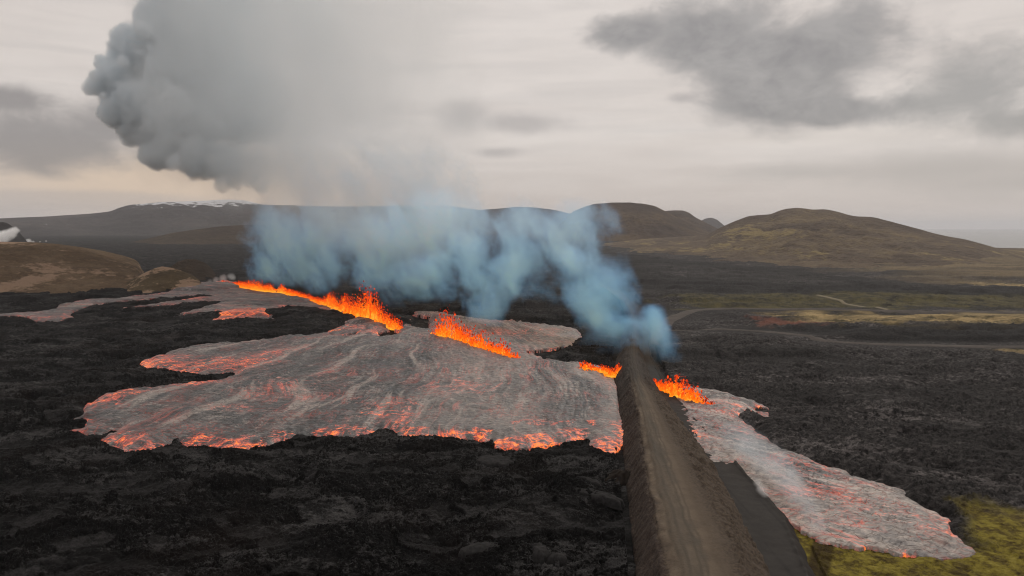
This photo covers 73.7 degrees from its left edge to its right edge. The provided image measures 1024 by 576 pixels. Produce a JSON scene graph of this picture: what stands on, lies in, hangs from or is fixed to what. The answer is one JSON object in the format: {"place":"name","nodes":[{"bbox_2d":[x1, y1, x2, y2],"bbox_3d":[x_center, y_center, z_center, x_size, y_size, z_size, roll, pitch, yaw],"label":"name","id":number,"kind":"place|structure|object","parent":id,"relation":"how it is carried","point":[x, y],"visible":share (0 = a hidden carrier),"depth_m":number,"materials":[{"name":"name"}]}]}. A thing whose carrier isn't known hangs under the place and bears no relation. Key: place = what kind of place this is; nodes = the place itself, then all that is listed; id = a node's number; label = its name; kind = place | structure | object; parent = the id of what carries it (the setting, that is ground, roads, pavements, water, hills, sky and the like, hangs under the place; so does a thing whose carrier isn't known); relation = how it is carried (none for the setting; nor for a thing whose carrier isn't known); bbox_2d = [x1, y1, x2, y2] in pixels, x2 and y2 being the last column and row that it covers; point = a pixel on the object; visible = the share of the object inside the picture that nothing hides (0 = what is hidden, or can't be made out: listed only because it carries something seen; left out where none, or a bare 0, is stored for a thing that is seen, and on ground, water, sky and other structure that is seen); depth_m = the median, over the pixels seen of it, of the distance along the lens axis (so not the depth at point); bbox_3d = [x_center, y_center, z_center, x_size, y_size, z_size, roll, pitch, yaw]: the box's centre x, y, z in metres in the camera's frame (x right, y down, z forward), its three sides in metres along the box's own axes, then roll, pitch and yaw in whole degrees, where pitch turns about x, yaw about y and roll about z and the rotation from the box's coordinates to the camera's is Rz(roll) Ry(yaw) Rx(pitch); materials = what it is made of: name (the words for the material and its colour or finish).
{"place":"outdoors","nodes":[
{"label":"outdoors","id":0,"kind":"place"},
{"bbox_2d":[0,242,143,293],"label":"hill","id":1,"kind":"structure","parent":0,"point":[32,267],"depth_m":566.55,"materials":[{"name":"brown soil"}]},
{"bbox_2d":[126,267,200,292],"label":"hill","id":2,"kind":"structure","parent":0,"point":[160,279],"depth_m":550.85,"materials":[{"name":"brown soil"}]},
{"bbox_2d":[169,259,215,280],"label":"hill","id":3,"kind":"structure","parent":0,"point":[199,270],"depth_m":669.89,"materials":[{"name":"brown soil"}]},
{"bbox_2d":[134,225,388,244],"bbox_3d":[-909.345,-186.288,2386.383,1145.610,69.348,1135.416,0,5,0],"label":"hill","id":4,"kind":"structure","parent":0,"point":[254,234],"depth_m":2225.03,"materials":[{"name":"brown soil"}]},
{"bbox_2d":[0,200,569,235],"bbox_3d":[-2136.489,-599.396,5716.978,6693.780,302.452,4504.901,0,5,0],"label":"mountain","id":5,"kind":"structure","parent":0,"point":[160,218],"depth_m":5200.76,"materials":[{"name":"stone"}]},
{"bbox_2d":[0,234,1023,575],"bbox_3d":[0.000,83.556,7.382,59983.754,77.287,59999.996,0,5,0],"label":"ground","id":6,"kind":"structure","parent":0,"point":[938,430],"depth_m":175.02,"materials":[{"name":"black stone"}]},
{"bbox_2d":[0,222,26,241],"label":"crater cone","id":7,"kind":"object","parent":6,"relation":"on","point":[9,233],"visible":0.6,"depth_m":1770.07,"materials":[{"name":"grey stone"}]},
{"bbox_2d":[0,280,389,335],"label":"lava flow","id":8,"kind":"object","parent":6,"relation":"on","point":[235,300],"visible":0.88,"depth_m":431.34,"materials":[{"name":"lava"},{"name":"molten rock"},{"name":"cooled basalt crust"}]},
{"bbox_2d":[276,284,339,310],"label":"lava fountain","id":9,"kind":"object","parent":8,"relation":"on","point":[333,303],"visible":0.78,"depth_m":443.13,"materials":[{"name":"orange liquid"}]},
{"bbox_2d":[222,279,276,292],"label":"lava fountain","id":10,"kind":"object","parent":6,"relation":"on","point":[257,287],"visible":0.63,"depth_m":533.39,"materials":[{"name":"orange liquid"}]},
{"bbox_2d":[70,311,623,452],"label":"lava flow","id":11,"kind":"object","parent":6,"relation":"on","point":[408,379],"visible":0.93,"depth_m":195.69,"materials":[{"name":"lava"},{"name":"molten rock"},{"name":"cooled basalt crust"}]},
{"bbox_2d":[338,280,402,329],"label":"lava fountain","id":12,"kind":"object","parent":11,"relation":"on","point":[370,311],"visible":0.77,"depth_m":353.86,"materials":[{"name":"orange liquid"}]},
{"bbox_2d":[428,307,519,357],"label":"lava fountain","id":13,"kind":"object","parent":11,"relation":"on","point":[458,333],"visible":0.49,"depth_m":276.01,"materials":[{"name":"orange liquid"}]},
{"bbox_2d":[458,541,499,558],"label":"flat rock","id":14,"kind":"object","parent":6,"relation":"on","point":[474,548],"visible":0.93,"depth_m":103.13,"materials":[{"name":"grey stone"}]},
{"bbox_2d":[475,455,514,467],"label":"flat rock","id":15,"kind":"object","parent":6,"relation":"on","point":[497,460],"visible":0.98,"depth_m":142.82,"materials":[{"name":"grey stone"}]},
{"bbox_2d":[532,542,548,564],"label":"flat rock","id":16,"kind":"object","parent":6,"relation":"on","point":[540,554],"visible":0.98,"depth_m":99.63,"materials":[{"name":"grey stone"}]},
{"bbox_2d":[547,552,567,566],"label":"flat rock","id":17,"kind":"object","parent":6,"relation":"on","point":[553,557],"visible":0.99,"depth_m":98.60,"materials":[{"name":"black stone"}]},
{"bbox_2d":[577,476,602,486],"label":"flat rock","id":18,"kind":"object","parent":6,"relation":"on","point":[594,482],"visible":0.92,"depth_m":131.44,"materials":[{"name":"black stone"}]},
{"bbox_2d":[575,488,624,510],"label":"flat rock","id":19,"kind":"object","parent":6,"relation":"on","point":[607,499],"visible":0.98,"depth_m":122.58,"materials":[{"name":"black stone"}]},
{"bbox_2d":[579,360,621,377],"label":"lava fountain","id":20,"kind":"object","parent":6,"relation":"on","point":[609,372],"visible":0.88,"depth_m":229.86,"materials":[{"name":"orange liquid"}]},
{"bbox_2d":[604,469,630,486],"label":"earth pile","id":21,"kind":"object","parent":6,"relation":"on","point":[621,476],"visible":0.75,"depth_m":133.69,"materials":[{"name":"black stone"}]},
{"bbox_2d":[598,283,769,575],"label":"earth embankment","id":22,"kind":"structure","parent":6,"relation":"on","point":[685,515],"depth_m":116.43,"materials":[{"name":"brown soil"}]},
{"bbox_2d":[677,386,975,560],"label":"lava flow","id":23,"kind":"object","parent":6,"relation":"on","point":[826,505],"visible":0.85,"depth_m":123.35,"materials":[{"name":"grey stone"}]},
{"bbox_2d":[653,374,714,404],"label":"lava fountain","id":24,"kind":"object","parent":23,"relation":"on","point":[676,390],"visible":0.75,"depth_m":195.24,"materials":[{"name":"orange liquid"}]},
{"bbox_2d":[0,0,1023,228],"label":"sky","id":25,"kind":"structure","parent":0,"point":[910,113],"materials":[{"name":"grey"}]},
{"bbox_2d":[553,202,709,240],"bbox_3d":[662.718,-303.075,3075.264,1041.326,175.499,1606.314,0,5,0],"label":"hill","id":26,"kind":"structure","parent":0,"point":[621,221],"depth_m":2803.39,"materials":[{"name":"brown soil"}]},
{"bbox_2d":[666,210,717,232],"bbox_3d":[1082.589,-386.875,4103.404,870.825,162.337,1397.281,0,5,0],"label":"hill","id":27,"kind":"structure","parent":0,"point":[688,217],"depth_m":3990.83,"materials":[{"name":"brown soil"}]},
{"bbox_2d":[702,218,723,228],"bbox_3d":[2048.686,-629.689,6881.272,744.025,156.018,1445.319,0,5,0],"label":"mountain","id":28,"kind":"structure","parent":0,"point":[716,223],"depth_m":6690.32,"materials":[{"name":"grey stone"}]},
{"bbox_2d":[615,289,815,575],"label":"road","id":29,"kind":"structure","parent":0,"point":[769,526],"depth_m":116.15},
{"bbox_2d":[604,208,1023,269],"bbox_3d":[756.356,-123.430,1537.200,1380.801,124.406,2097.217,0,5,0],"label":"hill","id":30,"kind":"structure","parent":0,"point":[812,238],"depth_m":1271.95,"materials":[{"name":"brown soil"}]},
{"bbox_2d":[651,308,1023,344],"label":"road","id":31,"kind":"structure","parent":0,"point":[662,325],"depth_m":393.38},
{"bbox_2d":[663,328,1023,347],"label":"road","id":32,"kind":"structure","parent":0,"point":[811,337],"depth_m":294.62,"materials":[{"name":"grey gravel"}]},
{"bbox_2d":[818,295,890,309],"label":"road","id":33,"kind":"structure","parent":0,"point":[842,301],"depth_m":450.43,"materials":[{"name":"soil"}]},
{"bbox_2d":[921,229,1023,247],"bbox_3d":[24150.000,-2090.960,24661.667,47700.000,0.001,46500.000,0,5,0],"label":"water","id":34,"kind":"structure","parent":0,"point":[1004,238],"depth_m":7706.74,"materials":[{"name":"grey liquid"}]}
]}

